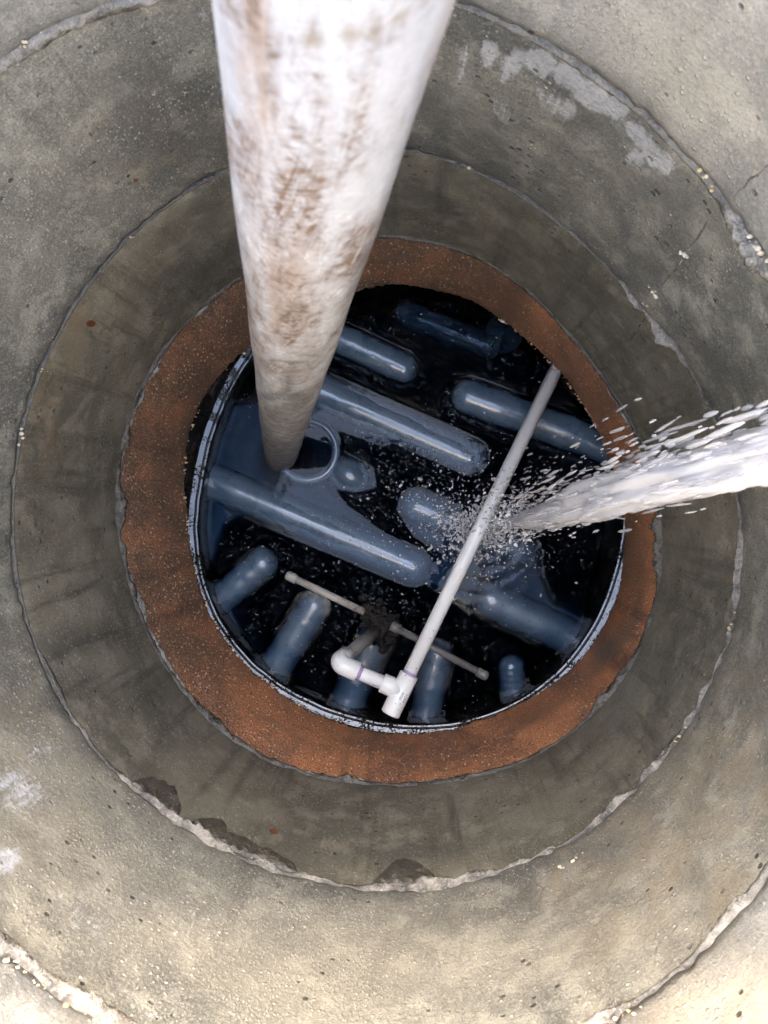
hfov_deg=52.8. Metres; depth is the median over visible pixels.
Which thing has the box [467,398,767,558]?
water jet
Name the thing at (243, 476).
ribbed panel
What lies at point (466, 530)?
splash drops
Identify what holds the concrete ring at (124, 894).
on the concrete ring at (146, 718)
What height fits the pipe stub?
0.069 m
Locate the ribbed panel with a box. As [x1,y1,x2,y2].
[207,301,609,717]
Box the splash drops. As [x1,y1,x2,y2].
[343,412,593,625]
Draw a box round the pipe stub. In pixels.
[485,316,522,357]
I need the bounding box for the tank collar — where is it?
[120,238,656,782]
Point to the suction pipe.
(321, 100)
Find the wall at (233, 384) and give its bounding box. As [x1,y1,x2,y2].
[183,284,625,733]
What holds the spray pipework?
on the ribbed panel
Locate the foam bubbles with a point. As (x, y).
(412, 517)
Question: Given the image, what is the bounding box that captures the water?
[216,298,587,705]
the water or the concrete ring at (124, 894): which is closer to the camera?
the concrete ring at (124, 894)
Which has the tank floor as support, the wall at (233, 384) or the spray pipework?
the wall at (233, 384)
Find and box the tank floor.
[345,305,548,369]
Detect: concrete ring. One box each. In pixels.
[0,0,767,1023]
[0,0,767,1023]
[14,150,737,892]
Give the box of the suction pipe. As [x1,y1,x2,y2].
[212,0,455,471]
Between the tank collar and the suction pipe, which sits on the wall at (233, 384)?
the tank collar
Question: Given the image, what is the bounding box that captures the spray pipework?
[285,363,561,718]
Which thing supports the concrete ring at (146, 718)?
on the tank collar
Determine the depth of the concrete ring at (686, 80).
0.40 m
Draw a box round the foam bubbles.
[221,312,591,709]
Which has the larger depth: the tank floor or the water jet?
the tank floor

